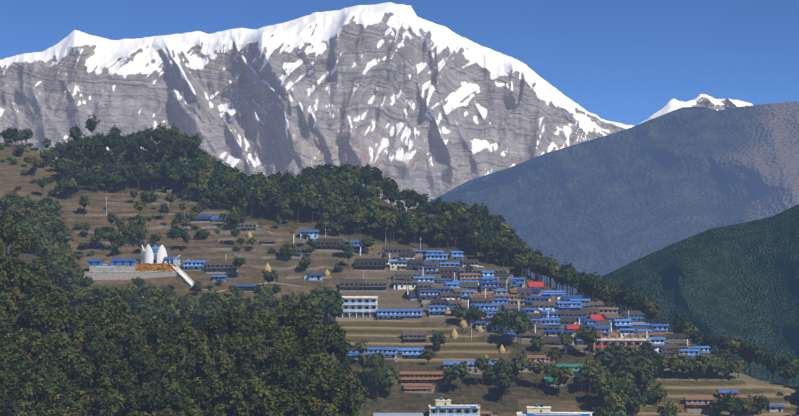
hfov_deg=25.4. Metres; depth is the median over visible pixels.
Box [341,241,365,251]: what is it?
house
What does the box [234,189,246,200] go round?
tree
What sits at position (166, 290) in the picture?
bush
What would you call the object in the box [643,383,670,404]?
tree
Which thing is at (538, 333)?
house
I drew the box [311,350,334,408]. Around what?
tree
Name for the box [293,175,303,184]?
tree
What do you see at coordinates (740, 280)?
terrain ridge
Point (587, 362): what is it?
tree
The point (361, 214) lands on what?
tree
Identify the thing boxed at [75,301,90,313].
tree
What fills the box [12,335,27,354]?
tree
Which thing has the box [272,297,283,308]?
tree
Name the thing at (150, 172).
tree
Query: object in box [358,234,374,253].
tree
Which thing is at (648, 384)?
tree
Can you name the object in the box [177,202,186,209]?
tree
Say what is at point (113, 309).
tree
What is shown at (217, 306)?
tree
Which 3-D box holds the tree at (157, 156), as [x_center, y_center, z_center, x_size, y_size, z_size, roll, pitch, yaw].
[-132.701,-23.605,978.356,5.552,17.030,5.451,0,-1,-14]
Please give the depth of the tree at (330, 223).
895.00 m
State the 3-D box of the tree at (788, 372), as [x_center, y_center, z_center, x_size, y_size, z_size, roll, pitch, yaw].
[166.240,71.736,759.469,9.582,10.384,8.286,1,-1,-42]
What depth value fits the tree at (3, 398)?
477.70 m
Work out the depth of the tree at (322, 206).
907.25 m
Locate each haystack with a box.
[263,263,271,271]
[444,307,450,315]
[450,326,457,339]
[460,318,467,327]
[477,325,482,331]
[499,345,504,352]
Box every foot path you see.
[177,225,296,256]
[203,282,303,291]
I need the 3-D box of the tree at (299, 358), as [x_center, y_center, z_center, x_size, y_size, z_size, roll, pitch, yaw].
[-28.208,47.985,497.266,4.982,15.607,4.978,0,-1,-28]
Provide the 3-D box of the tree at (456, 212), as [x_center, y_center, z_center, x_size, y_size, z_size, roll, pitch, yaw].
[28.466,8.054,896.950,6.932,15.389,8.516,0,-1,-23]
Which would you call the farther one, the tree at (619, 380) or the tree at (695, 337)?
the tree at (695, 337)
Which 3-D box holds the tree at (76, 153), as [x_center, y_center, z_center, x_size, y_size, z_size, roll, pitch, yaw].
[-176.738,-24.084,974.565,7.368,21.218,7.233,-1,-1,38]
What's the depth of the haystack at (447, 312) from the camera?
806.20 m
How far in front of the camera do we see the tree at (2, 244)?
556.64 m
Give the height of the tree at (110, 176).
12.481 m
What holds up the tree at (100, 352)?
on the terrain ground
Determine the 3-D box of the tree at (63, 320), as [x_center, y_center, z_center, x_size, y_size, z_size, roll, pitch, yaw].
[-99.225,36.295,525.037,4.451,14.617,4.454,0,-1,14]
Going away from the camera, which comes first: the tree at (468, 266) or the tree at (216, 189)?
the tree at (468, 266)
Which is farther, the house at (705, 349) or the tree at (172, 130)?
the tree at (172, 130)
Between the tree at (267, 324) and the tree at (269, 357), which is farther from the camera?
the tree at (267, 324)
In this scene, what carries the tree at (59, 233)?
on the terrain ground
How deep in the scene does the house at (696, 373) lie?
758.05 m
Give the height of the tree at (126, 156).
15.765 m
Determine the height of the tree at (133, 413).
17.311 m
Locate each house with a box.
[182,260,209,270]
[190,215,212,222]
[205,261,238,274]
[211,216,227,222]
[212,275,226,281]
[235,221,261,232]
[235,284,255,291]
[260,237,276,244]
[277,247,302,258]
[299,230,319,239]
[303,274,323,280]
[315,238,342,251]
[339,279,364,291]
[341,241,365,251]
[346,351,363,359]
[354,258,387,271]
[364,279,387,290]
[364,347,401,361]
[373,413,423,415]
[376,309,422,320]
[379,246,411,257]
[385,253,401,264]
[389,261,411,270]
[390,271,421,278]
[392,279,416,289]
[396,275,412,279]
[397,330,427,343]
[397,348,423,359]
[398,259,423,270]
[399,252,415,258]
[399,371,446,384]
[403,383,439,392]
[404,291,418,300]
[409,250,426,256]
[413,276,434,288]
[416,290,438,304]
[417,266,437,273]
[417,282,429,289]
[424,261,439,272]
[424,274,443,282]
[425,254,448,261]
[427,250,443,253]
[427,305,445,317]
[429,283,446,289]
[430,299,446,304]
[434,287,450,296]
[436,278,451,282]
[437,361,500,374]
[438,267,459,273]
[438,292,461,299]
[439,262,460,272]
[441,259,459,261]
[442,273,458,281]
[442,309,468,317]
[445,282,461,290]
[445,300,462,307]
[446,306,470,315]
[448,251,467,258]
[450,288,468,299]
[452,280,479,290]
[457,273,481,283]
[459,259,483,266]
[459,267,485,272]
[461,283,477,292]
[461,290,475,302]
[462,317,489,323]
[468,293,494,303]
[470,304,498,313]
[472,297,493,303]
[475,321,489,331]
[480,270,494,281]
[480,277,494,281]
[480,282,504,293]
[480,411,497,415]
[486,267,513,277]
[486,312,494,323]
[490,323,512,332]
[493,289,507,294]
[493,295,515,303]
[493,298,508,308]
[494,273,509,281]
[496,279,511,290]
[498,304,512,311]
[502,304,522,312]
[503,333,515,340]
[508,299,525,304]
[509,289,537,295]
[510,278,525,287]
[510,280,516,288]
[511,355,555,363]
[512,322,535,334]
[515,289,531,302]
[515,305,530,310]
[516,288,544,295]
[519,308,538,313]
[519,330,544,339]
[519,364,546,371]
[524,282,543,287]
[525,296,551,304]
[529,314,541,321]
[531,301,555,313]
[531,318,559,329]
[535,323,566,332]
[538,309,553,316]
[541,290,567,297]
[541,312,558,317]
[542,336,575,349]
[544,330,577,340]
[544,377,568,386]
[552,364,583,377]
[554,301,582,309]
[555,295,582,300]
[555,303,569,310]
[559,310,587,324]
[559,317,576,329]
[567,325,581,331]
[569,299,590,309]
[576,329,604,337]
[576,333,600,347]
[577,319,597,325]
[579,308,599,318]
[582,324,596,328]
[583,301,604,307]
[587,315,605,320]
[594,321,610,329]
[594,327,615,334]
[598,307,618,314]
[602,314,619,326]
[604,334,619,337]
[612,319,631,331]
[618,310,644,322]
[619,328,639,337]
[622,326,653,332]
[626,335,645,337]
[627,333,654,336]
[630,323,649,325]
[635,329,652,332]
[648,337,670,343]
[650,324,668,331]
[651,332,672,334]
[652,344,664,353]
[654,335,666,343]
[658,343,679,357]
[666,333,686,338]
[666,339,694,348]
[668,347,679,355]
[679,349,699,356]
[683,371,701,374]
[684,346,710,353]
[684,397,714,412]
[716,390,738,398]
[735,395,757,399]
[769,405,784,412]
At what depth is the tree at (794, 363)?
771.13 m
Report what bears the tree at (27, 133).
on the terrain ground
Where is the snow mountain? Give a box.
[0,2,752,210]
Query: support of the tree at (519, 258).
on the terrain ground
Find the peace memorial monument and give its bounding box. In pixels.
[83,244,193,287]
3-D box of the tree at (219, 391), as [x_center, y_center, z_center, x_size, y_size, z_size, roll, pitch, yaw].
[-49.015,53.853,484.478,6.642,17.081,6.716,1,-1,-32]
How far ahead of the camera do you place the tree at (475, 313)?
793.09 m
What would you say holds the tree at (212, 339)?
on the terrain ground
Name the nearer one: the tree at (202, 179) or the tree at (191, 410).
the tree at (191, 410)
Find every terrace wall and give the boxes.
[72,214,136,215]
[76,231,93,233]
[96,240,160,245]
[107,202,169,204]
[140,191,194,194]
[146,225,217,228]
[160,211,230,214]
[188,230,263,233]
[189,201,235,206]
[200,247,277,252]
[218,238,282,241]
[234,254,317,258]
[250,265,333,269]
[277,276,331,278]
[294,239,315,242]
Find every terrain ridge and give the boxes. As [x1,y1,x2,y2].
[415,101,798,294]
[575,204,798,385]
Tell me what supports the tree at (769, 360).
on the terrain ground
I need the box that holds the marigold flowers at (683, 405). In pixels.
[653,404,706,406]
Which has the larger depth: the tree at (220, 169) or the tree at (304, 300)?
the tree at (220, 169)
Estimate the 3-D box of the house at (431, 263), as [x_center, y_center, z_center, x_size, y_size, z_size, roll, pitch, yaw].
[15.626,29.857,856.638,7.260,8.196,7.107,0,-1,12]
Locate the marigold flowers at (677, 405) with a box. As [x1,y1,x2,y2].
[657,404,686,411]
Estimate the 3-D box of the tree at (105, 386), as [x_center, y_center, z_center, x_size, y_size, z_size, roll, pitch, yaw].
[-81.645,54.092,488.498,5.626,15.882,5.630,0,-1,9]
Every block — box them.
[336,296,377,320]
[592,334,649,353]
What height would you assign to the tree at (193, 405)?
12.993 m
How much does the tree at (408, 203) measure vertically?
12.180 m
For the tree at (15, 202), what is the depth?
914.51 m
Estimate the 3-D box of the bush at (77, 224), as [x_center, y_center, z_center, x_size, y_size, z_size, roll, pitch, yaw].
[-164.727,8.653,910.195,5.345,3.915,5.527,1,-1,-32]
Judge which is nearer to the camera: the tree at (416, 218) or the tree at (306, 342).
the tree at (306, 342)
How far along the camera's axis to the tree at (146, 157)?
976.77 m
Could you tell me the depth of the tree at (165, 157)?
982.88 m
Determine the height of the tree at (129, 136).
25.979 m
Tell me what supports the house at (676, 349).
on the terrain ground
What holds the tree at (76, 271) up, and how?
on the terrain ground
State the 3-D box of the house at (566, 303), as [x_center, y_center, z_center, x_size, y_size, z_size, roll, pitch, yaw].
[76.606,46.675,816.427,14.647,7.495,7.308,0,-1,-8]
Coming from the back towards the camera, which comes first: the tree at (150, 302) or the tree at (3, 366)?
the tree at (150, 302)
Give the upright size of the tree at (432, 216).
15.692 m
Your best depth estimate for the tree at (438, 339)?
771.62 m
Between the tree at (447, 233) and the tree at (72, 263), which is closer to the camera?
the tree at (72, 263)
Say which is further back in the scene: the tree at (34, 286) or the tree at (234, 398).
the tree at (34, 286)
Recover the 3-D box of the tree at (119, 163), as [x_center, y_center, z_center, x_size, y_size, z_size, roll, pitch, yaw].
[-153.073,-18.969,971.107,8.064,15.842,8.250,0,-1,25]
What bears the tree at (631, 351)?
on the terrain ground
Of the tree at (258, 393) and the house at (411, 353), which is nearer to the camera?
the tree at (258, 393)
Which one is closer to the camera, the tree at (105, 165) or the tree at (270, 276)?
the tree at (270, 276)
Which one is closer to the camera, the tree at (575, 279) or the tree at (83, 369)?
the tree at (83, 369)
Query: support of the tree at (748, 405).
on the terrain ground
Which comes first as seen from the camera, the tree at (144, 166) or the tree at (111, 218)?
the tree at (111, 218)
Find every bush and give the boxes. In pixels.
[3,138,13,143]
[10,158,17,163]
[12,146,23,153]
[42,157,55,162]
[48,189,56,195]
[54,184,63,190]
[73,221,82,227]
[76,208,87,213]
[77,242,90,248]
[86,251,94,255]
[125,230,144,240]
[135,216,148,223]
[139,189,158,201]
[149,231,162,240]
[159,283,174,297]
[167,226,180,235]
[191,280,205,289]
[193,227,209,238]
[214,279,223,284]
[268,247,276,252]
[333,263,342,271]
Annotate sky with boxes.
[0,0,798,125]
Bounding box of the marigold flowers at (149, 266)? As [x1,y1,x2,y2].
[89,263,178,271]
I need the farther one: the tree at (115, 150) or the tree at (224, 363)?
the tree at (115, 150)
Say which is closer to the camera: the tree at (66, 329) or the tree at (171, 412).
the tree at (171, 412)
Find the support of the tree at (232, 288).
on the terrain ground
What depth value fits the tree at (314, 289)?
818.05 m
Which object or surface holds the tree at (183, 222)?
on the terrain ground
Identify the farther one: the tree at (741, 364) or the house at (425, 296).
the house at (425, 296)
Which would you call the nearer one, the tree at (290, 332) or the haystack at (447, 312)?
the tree at (290, 332)
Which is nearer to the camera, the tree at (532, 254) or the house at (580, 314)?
the house at (580, 314)
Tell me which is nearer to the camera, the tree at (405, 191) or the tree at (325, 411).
the tree at (325, 411)
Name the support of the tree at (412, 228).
on the terrain ground
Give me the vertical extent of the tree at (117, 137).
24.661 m
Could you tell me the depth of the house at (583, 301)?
817.17 m
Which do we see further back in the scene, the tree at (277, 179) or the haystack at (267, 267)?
the tree at (277, 179)
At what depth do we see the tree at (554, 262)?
848.87 m
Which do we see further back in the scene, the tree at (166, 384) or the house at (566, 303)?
the house at (566, 303)
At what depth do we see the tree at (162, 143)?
980.14 m
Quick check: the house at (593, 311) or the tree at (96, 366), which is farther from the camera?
the house at (593, 311)
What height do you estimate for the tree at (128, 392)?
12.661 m
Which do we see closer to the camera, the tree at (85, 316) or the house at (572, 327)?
the tree at (85, 316)
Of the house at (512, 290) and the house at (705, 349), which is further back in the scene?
the house at (512, 290)
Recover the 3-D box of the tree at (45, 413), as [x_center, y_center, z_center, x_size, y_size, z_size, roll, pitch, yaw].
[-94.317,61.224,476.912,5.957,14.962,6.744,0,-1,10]
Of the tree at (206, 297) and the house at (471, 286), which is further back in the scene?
the house at (471, 286)
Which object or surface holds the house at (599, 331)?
on the terrain ground
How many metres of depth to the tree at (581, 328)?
767.56 m
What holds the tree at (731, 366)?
on the terrain ground
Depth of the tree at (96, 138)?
982.32 m
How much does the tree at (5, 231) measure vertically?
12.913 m
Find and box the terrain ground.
[0,142,798,415]
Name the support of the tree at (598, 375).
on the terrain ground
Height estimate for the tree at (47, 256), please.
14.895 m
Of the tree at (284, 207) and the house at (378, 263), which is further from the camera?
the tree at (284, 207)
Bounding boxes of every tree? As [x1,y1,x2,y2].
[0,194,11,210]
[0,211,13,252]
[0,220,10,253]
[0,237,11,252]
[0,241,4,250]
[0,255,17,289]
[0,265,10,286]
[0,287,10,310]
[0,307,14,328]
[0,314,11,338]
[0,333,17,354]
[0,347,9,362]
[0,348,10,365]
[0,357,14,381]
[0,368,19,396]
[0,370,3,390]
[0,391,10,415]
[1,130,6,138]
[1,292,23,328]
[2,396,25,415]
[3,331,14,341]
[5,188,19,198]
[5,215,18,256]
[6,126,17,148]
[6,252,20,280]
[7,203,26,233]
[7,275,20,292]
[7,277,21,300]
[7,380,25,398]
[8,220,19,257]
[8,347,32,364]
[8,352,34,401]
[9,242,22,256]
[10,196,20,204]
[12,269,28,303]
[12,310,27,329]
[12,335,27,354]
[13,200,24,208]
[13,229,34,257]
[13,328,27,343]
[15,255,26,296]
[15,395,31,415]
[17,133,26,141]
[17,143,26,157]
[18,194,30,205]
[18,220,24,231]
[18,269,38,298]
[18,298,34,312]
[19,297,43,358]
[20,128,33,146]
[21,129,31,139]
[21,214,31,220]
[21,369,38,401]
[23,223,29,233]
[23,323,36,354]
[23,337,35,357]
[25,356,36,370]
[26,260,41,275]
[26,332,47,358]
[27,155,40,177]
[27,208,38,217]
[27,277,43,295]
[27,401,39,415]
[28,220,41,248]
[29,286,43,302]
[30,199,40,206]
[30,201,43,211]
[30,232,44,256]
[31,209,46,219]
[31,216,45,227]
[31,296,45,332]
[32,386,41,405]
[33,255,51,276]
[33,261,51,279]
[33,353,47,403]
[35,270,50,291]
[35,291,48,331]
[35,303,60,334]
[35,365,58,406]
[36,176,46,194]
[36,239,52,254]
[37,227,54,236]
[37,404,52,415]
[38,275,58,298]
[38,382,60,408]
[38,410,53,415]
[39,149,52,159]
[39,214,56,224]
[40,333,51,351]
[40,379,62,398]
[41,196,55,206]
[41,221,51,227]
[41,250,54,276]
[42,137,50,147]
[42,235,53,241]
[43,350,53,367]
[44,204,54,213]
[45,259,53,279]
[45,293,51,307]
[45,376,63,393]
[45,392,62,415]
[46,208,63,217]
[46,222,57,233]
[46,333,55,353]
[47,261,59,283]
[47,325,60,343]
[48,160,54,166]
[48,286,67,300]
[48,344,58,368]
[49,364,64,380]
[50,152,58,158]
[50,244,60,256]
[50,292,69,311]
[50,384,76,408]
[52,201,61,210]
[52,231,65,242]
[52,254,68,283]
[52,318,62,336]
[53,142,65,158]
[53,222,70,232]
[53,267,68,285]
[53,345,68,359]
[54,248,69,260]
[54,334,74,354]
[54,350,66,372]
[57,158,70,167]
[57,227,72,243]
[57,306,70,338]
[57,307,68,338]
[58,166,64,174]
[58,371,73,389]
[59,259,80,267]
[59,347,79,379]
[59,401,80,415]
[60,174,68,190]
[60,243,71,250]
[61,179,76,199]
[61,274,80,303]
[61,374,82,400]
[63,278,76,306]
[64,137,74,151]
[65,265,83,297]
[65,313,70,336]
[67,161,78,174]
[67,178,77,198]
[67,309,79,327]
[67,328,87,352]
[68,158,78,166]
[68,316,85,335]
[69,124,80,145]
[69,125,83,146]
[69,286,83,308]
[69,358,94,411]
[70,145,83,167]
[71,168,85,193]
[71,290,87,302]
[71,397,82,408]
[72,250,83,261]
[72,390,93,409]
[73,353,97,390]
[73,404,86,415]
[75,158,85,166]
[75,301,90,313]
[76,328,88,351]
[76,349,86,355]
[77,165,85,184]
[78,136,84,147]
[78,195,89,216]
[78,275,94,286]
[78,388,95,413]
[79,308,93,348]
[79,352,90,389]
[80,132,94,159]
[81,146,90,155]
[81,157,92,183]
[82,223,91,229]
[83,317,100,337]
[83,321,105,378]
[84,114,99,132]
[84,291,97,304]
[84,332,106,381]
[86,165,92,174]
[86,173,94,192]
[87,358,99,388]
[88,336,115,382]
[89,159,98,184]
[89,297,111,329]
[90,384,100,415]
[91,165,101,188]
[91,235,100,241]
[91,285,110,302]
[92,132,101,158]
[93,172,102,193]
[93,226,104,247]
[93,376,113,400]
[95,140,108,159]
[95,159,103,184]
[96,136,106,146]
[96,393,109,412]
[97,230,109,249]
[97,360,113,381]
[98,318,117,340]
[98,405,116,415]
[101,173,108,191]
[101,297,110,305]
[103,133,116,158]
[103,161,113,182]
[103,298,124,322]
[103,373,114,388]
[104,172,117,184]
[104,284,119,298]
[104,339,122,374]
[104,389,129,415]
[105,353,114,370]
[106,212,115,226]
[106,232,115,243]
[108,130,120,142]
[109,124,120,134]
[109,374,122,415]
[110,145,120,154]
[110,153,119,162]
[110,241,119,250]
[111,295,132,354]
[112,168,120,188]
[112,177,122,184]
[112,229,122,252]
[112,318,125,344]
[113,218,124,226]
[113,359,120,376]
[114,237,128,248]
[114,287,124,296]
[115,313,127,350]
[115,328,136,352]
[115,357,133,377]
[115,372,135,414]
[116,159,124,170]
[116,175,126,192]
[118,283,139,296]
[118,351,128,361]
[119,136,126,144]
[120,152,131,163]
[121,162,134,188]
[121,166,134,192]
[121,223,129,239]
[122,225,136,246]
[122,287,140,311]
[122,330,144,362]
[123,386,139,409]
[124,319,144,333]
[125,405,140,415]
[126,129,136,140]
[127,147,138,178]
[127,309,139,320]
[127,350,140,382]
[127,394,143,413]
[128,370,140,386]
[129,137,139,182]
[129,219,136,226]
[129,295,146,312]
[129,349,151,389]
[130,161,143,190]
[130,190,138,204]
[131,276,144,287]
[131,382,143,399]
[132,153,144,183]
[133,130,144,179]
[133,200,145,213]
[134,325,147,347]
[135,128,149,154]
[136,226,148,235]
[136,240,145,247]
[137,283,156,300]
[138,317,149,349]
[138,337,149,355]
[139,147,145,154]
[140,162,150,175]
[140,346,157,382]
[140,382,165,414]
[141,312,151,318]
[142,136,152,148]
[142,153,150,161]
[142,297,154,309]
[142,318,153,339]
[143,359,165,383]
[143,407,157,413]
[144,127,155,138]
[144,167,157,190]
[144,316,164,340]
[146,305,154,318]
[147,286,162,302]
[147,325,154,345]
[147,338,167,360]
[147,357,165,370]
[148,128,164,141]
[148,161,156,187]
[149,141,158,182]
[149,322,172,344]
[150,153,165,162]
[150,172,162,191]
[151,307,172,326]
[151,308,166,316]
[151,410,161,415]
[152,162,160,183]
[152,302,162,308]
[153,151,162,161]
[156,126,168,132]
[156,140,169,160]
[157,372,173,406]
[159,155,169,162]
[159,159,172,191]
[159,293,174,303]
[160,203,167,219]
[161,367,178,408]
[163,302,176,317]
[163,339,179,364]
[163,385,189,413]
[164,192,177,212]
[165,295,182,308]
[165,325,177,341]
[165,408,178,415]
[166,172,175,192]
[166,359,178,374]
[167,150,179,157]
[167,321,182,333]
[168,123,178,135]
[168,154,180,161]
[169,314,189,326]
[171,410,185,415]
[172,333,188,362]
[173,174,183,196]
[174,135,185,146]
[175,157,189,184]
[175,293,194,303]
[176,228,189,251]
[176,369,187,386]
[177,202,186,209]
[177,212,189,228]
[177,317,196,368]
[178,162,189,190]
[178,217,189,228]
[179,298,198,310]
[179,356,200,379]
[180,132,191,156]
[180,332,193,355]
[180,378,193,389]
[180,395,197,410]
[181,167,194,199]
[182,384,191,397]
[182,399,201,412]
[182,409,196,415]
[183,145,192,154]
[184,233,190,242]
[184,406,199,415]
[185,306,197,321]
[185,327,206,348]
[185,349,197,363]
[186,182,197,201]
[186,210,198,225]
[187,377,203,398]
[190,203,203,213]
[190,339,208,361]
[191,132,202,146]
[191,137,200,159]
[191,148,201,157]
[191,378,210,408]
[192,295,203,322]
[193,160,204,187]
[193,169,202,195]
[193,307,210,324]
[193,383,212,410]
[194,283,202,298]
[194,312,205,330]
[194,363,201,378]
[195,344,218,409]
[196,176,208,184]
[197,158,211,169]
[197,171,210,180]
[197,181,207,202]
[199,152,211,160]
[199,292,214,305]
[199,318,209,338]
[200,155,218,165]
[200,300,216,309]
[201,188,211,199]
[201,360,222,413]
[203,199,211,211]
[203,311,216,337]
[205,163,217,171]
[206,308,228,336]
[207,173,219,201]
[207,307,221,319]
[207,329,229,375]
[207,334,227,359]
[207,390,216,407]
[208,302,221,314]
[208,401,225,415]
[209,291,230,300]
[209,374,228,404]
[210,185,222,207]
[212,158,223,166]
[213,190,227,210]
[214,172,223,186]
[214,350,236,407]
[215,164,223,173]
[216,295,231,307]
[219,191,227,208]
[219,212,227,220]
[219,297,231,325]
[220,173,236,185]
[220,302,235,315]
[222,180,232,200]
[222,302,242,332]
[223,170,233,177]
[223,218,234,228]
[225,326,234,339]
[225,369,240,415]
[225,373,241,396]
[225,380,243,415]
[226,167,240,177]
[226,189,236,202]
[226,334,239,353]
[227,210,245,228]
[228,347,236,357]
[229,285,235,292]
[230,228,240,240]
[232,178,240,185]
[232,256,246,279]
[232,320,248,344]
[232,341,245,373]
[233,182,243,206]
[233,295,244,303]
[233,398,255,415]
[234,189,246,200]
[234,286,244,295]
[235,302,249,316]
[236,187,247,198]
[236,207,244,215]
[236,237,244,244]
[236,311,253,338]
[237,200,244,215]
[238,169,246,180]
[238,197,250,215]
[238,359,263,379]
[238,375,251,401]
[239,338,263,368]
[241,339,265,362]
[242,377,263,414]
[245,181,252,190]
[245,190,257,217]
[245,295,265,310]
[246,178,258,184]
[246,376,260,415]
[246,379,265,414]
[247,237,257,244]
[247,309,253,319]
[248,174,260,179]
[248,333,268,369]
[249,314,264,332]
[252,328,261,337]
[252,391,276,415]
[253,310,267,321]
[254,192,266,216]
[254,290,272,306]
[254,306,266,314]
[255,281,265,292]
[255,332,266,342]
[256,170,264,178]
[256,186,263,212]
[257,178,276,186]
[257,372,266,381]
[258,315,279,364]
[259,200,267,211]
[261,184,278,215]
[262,190,275,218]
[262,379,273,390]
[263,269,277,284]
[263,324,280,351]
[263,367,269,381]
[263,386,281,408]
[266,171,277,180]
[266,351,275,367]
[267,312,282,329]
[267,326,288,350]
[267,406,283,415]
[268,359,289,387]
[269,332,292,354]
[269,346,288,369]
[270,193,282,210]
[272,284,281,298]
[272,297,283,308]
[272,302,286,308]
[272,380,285,396]
[273,175,282,182]
[273,390,296,415]
[274,216,281,229]
[274,368,295,388]
[276,389,299,415]
[277,299,293,324]
[278,188,285,214]
[278,321,298,343]
[279,170,293,181]
[279,203,291,210]
[280,242,296,256]
[280,321,294,336]
[281,182,292,194]
[281,197,292,220]
[281,292,294,304]
[282,209,293,225]
[282,369,306,395]
[283,316,295,333]
[285,301,309,340]
[285,346,297,364]
[286,350,303,368]
[288,337,300,351]
[289,179,301,193]
[289,401,306,415]
[290,190,302,198]
[290,194,305,223]
[291,292,300,301]
[292,206,301,221]
[292,352,309,374]
[292,361,310,385]
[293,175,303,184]
[294,307,312,332]
[297,346,308,358]
[298,384,315,415]
[299,166,308,173]
[299,257,309,270]
[299,328,307,345]
[299,332,312,379]
[300,254,310,264]
[300,292,316,313]
[301,179,313,186]
[301,184,315,210]
[301,186,311,198]
[301,233,309,240]
[302,174,313,182]
[302,202,313,221]
[303,190,318,213]
[303,348,317,375]
[304,197,320,224]
[304,332,326,360]
[304,370,329,399]
[305,237,315,245]
[305,318,323,337]
[306,246,313,252]
[306,294,320,313]
[306,314,322,335]
[306,395,322,415]
[307,167,315,175]
[307,366,335,405]
[308,165,319,172]
[308,322,325,344]
[309,284,325,295]
[309,309,323,329]
[310,171,322,183]
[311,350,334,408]
[312,303,327,315]
[314,309,327,320]
[315,180,328,194]
[315,195,326,211]
[315,286,330,301]
[315,400,334,415]
[316,189,326,215]
[317,177,334,189]
[319,162,333,171]
[319,212,329,220]
[319,300,327,324]
[320,166,333,176]
[320,218,333,234]
[321,325,339,359]
[323,299,342,318]
[324,194,340,206]
[324,205,337,229]
[324,368,336,401]
[325,294,341,323]
[325,299,343,323]
[326,174,339,180]
[326,188,338,195]
[327,290,345,303]
[327,320,346,360]
[328,391,345,413]
[329,369,350,396]
[329,388,347,403]
[330,208,340,230]
[331,177,341,184]
[331,222,344,236]
[332,408,344,415]
[333,330,353,368]
[333,361,342,370]
[334,364,348,379]
[335,170,345,178]
[336,164,345,172]
[336,238,352,256]
[337,182,345,190]
[338,197,347,207]
[339,177,349,185]
[339,184,350,198]
[339,205,351,228]
[339,213,351,234]
[339,358,350,373]
[341,389,365,413]
[342,164,358,190]
[342,366,355,385]
[343,247,353,267]
[343,384,365,403]
[345,198,355,222]
[345,411,362,415]
[346,173,358,191]
[346,196,357,204]
[347,203,362,232]
[347,379,369,402]
[348,215,361,236]
[352,180,359,196]
[352,183,369,201]
[352,340,367,366]
[353,204,368,232]
[353,208,366,226]
[354,175,363,184]
[357,352,369,381]
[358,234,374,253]
[360,168,373,189]
[362,197,378,229]
[362,368,378,395]
[365,355,382,384]
[365,360,381,391]
[365,369,387,401]
[366,207,381,236]
[366,219,374,232]
[368,179,378,186]
[368,351,386,364]
[369,165,382,181]
[369,185,380,196]
[371,364,384,375]
[373,214,385,229]
[374,180,382,189]
[380,177,390,200]
[381,210,392,235]
[381,220,387,241]
[382,188,399,204]
[383,215,399,242]
[383,368,399,399]
[384,213,398,242]
[384,367,396,393]
[385,180,398,188]
[385,205,400,233]
[392,186,399,205]
[393,211,402,237]
[394,199,404,210]
[396,213,410,243]
[398,192,406,200]
[399,208,408,229]
[400,188,410,211]
[404,198,414,218]
[406,189,420,207]
[407,207,415,216]
[407,218,420,247]
[409,215,418,240]
[413,204,427,215]
[416,218,428,234]
[418,192,429,205]
[419,346,435,364]
[420,199,434,214]
[426,214,439,225]
[427,218,438,246]
[429,330,445,351]
[433,218,448,247]
[433,231,444,249]
[434,198,443,210]
[440,202,452,213]
[441,210,452,221]
[442,224,451,249]
[442,365,454,390]
[443,368,456,394]
[448,221,461,249]
[449,201,460,211]
[449,209,461,219]
[450,303,467,324]
[452,361,470,395]
[453,207,465,214]
[454,212,466,239]
[458,199,468,207]
[464,210,474,221]
[464,230,477,254]
[465,219,479,248]
[465,263,473,270]
[467,203,477,212]
[467,206,477,216]
[467,215,476,221]
[467,304,485,325]
[471,235,479,257]
[471,355,491,389]
[475,217,486,248]
[475,226,482,252]
[476,203,489,220]
[477,235,494,264]
[483,366,501,384]
[486,212,502,222]
[486,247,496,263]
[488,308,505,333]
[491,220,501,232]
[491,356,511,372]
[493,377,514,395]
[494,236,506,265]
[495,371,515,406]
[497,242,509,266]
[498,223,512,231]
[502,229,517,239]
[503,250,512,266]
[503,311,514,342]
[504,362,518,376]
[508,242,522,270]
[510,316,526,348]
[511,310,530,345]
[512,253,528,277]
[513,240,531,250]
[513,351,531,386]
[518,260,529,277]
[523,253,532,279]
[525,321,531,329]
[527,247,539,277]
[528,359,545,378]
[529,336,546,350]
[532,256,545,281]
[537,249,542,280]
[543,256,559,286]
[544,347,563,363]
[544,362,558,393]
[547,265,559,277]
[552,373,565,397]
[554,266,563,289]
[554,366,573,398]
[559,267,580,294]
[559,331,572,354]
[560,261,574,290]
[561,335,572,346]
[569,272,581,292]
[572,279,581,293]
[574,374,587,395]
[576,323,593,355]
[578,270,588,298]
[578,328,599,360]
[578,362,598,395]
[581,273,603,297]
[581,287,590,298]
[584,357,600,387]
[585,272,602,293]
[589,370,612,404]
[592,366,613,378]
[592,404,609,415]
[593,347,614,365]
[595,282,608,306]
[595,377,613,401]
[600,293,611,302]
[601,376,619,394]
[601,396,615,414]
[602,390,620,401]
[602,393,627,413]
[604,279,613,305]
[606,343,624,365]
[607,279,618,306]
[608,363,616,373]
[609,289,622,313]
[609,409,625,415]
[612,374,625,382]
[613,355,632,367]
[614,379,638,412]
[615,369,634,384]
[617,356,630,371]
[618,285,632,310]
[620,283,632,310]
[620,343,627,355]
[621,363,635,376]
[622,393,641,415]
[625,344,638,357]
[628,297,640,310]
[628,363,645,387]
[629,288,642,301]
[629,393,646,414]
[630,387,644,415]
[633,354,652,370]
[635,366,653,392]
[635,369,655,396]
[636,293,647,310]
[637,348,650,356]
[639,297,652,322]
[639,340,655,351]
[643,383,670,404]
[644,302,660,314]
[645,312,656,328]
[649,349,660,375]
[652,363,662,374]
[655,352,672,378]
[656,399,678,415]
[660,316,670,327]
[662,350,687,378]
[671,311,685,325]
[672,323,682,332]
[679,321,690,338]
[681,355,696,378]
[682,323,698,337]
[689,350,711,378]
[692,329,702,345]
[702,331,715,353]
[705,354,724,378]
[705,396,726,414]
[709,348,720,377]
[716,335,727,348]
[717,391,741,415]
[718,347,731,377]
[720,356,738,378]
[725,339,744,355]
[726,337,740,358]
[735,358,747,377]
[738,394,757,415]
[739,339,755,375]
[743,344,753,375]
[749,343,765,379]
[749,392,769,414]
[762,351,776,381]
[772,353,780,381]
[776,364,796,385]
[779,352,793,383]
[787,354,798,384]
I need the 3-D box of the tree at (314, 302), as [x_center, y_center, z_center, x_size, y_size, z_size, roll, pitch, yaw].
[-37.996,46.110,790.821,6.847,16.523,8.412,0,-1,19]
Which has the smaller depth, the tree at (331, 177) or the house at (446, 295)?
the house at (446, 295)
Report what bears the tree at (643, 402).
on the terrain ground
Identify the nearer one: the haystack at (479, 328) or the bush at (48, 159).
the haystack at (479, 328)
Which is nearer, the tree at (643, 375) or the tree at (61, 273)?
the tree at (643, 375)
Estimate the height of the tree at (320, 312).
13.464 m
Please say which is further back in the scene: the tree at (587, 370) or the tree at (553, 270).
the tree at (553, 270)

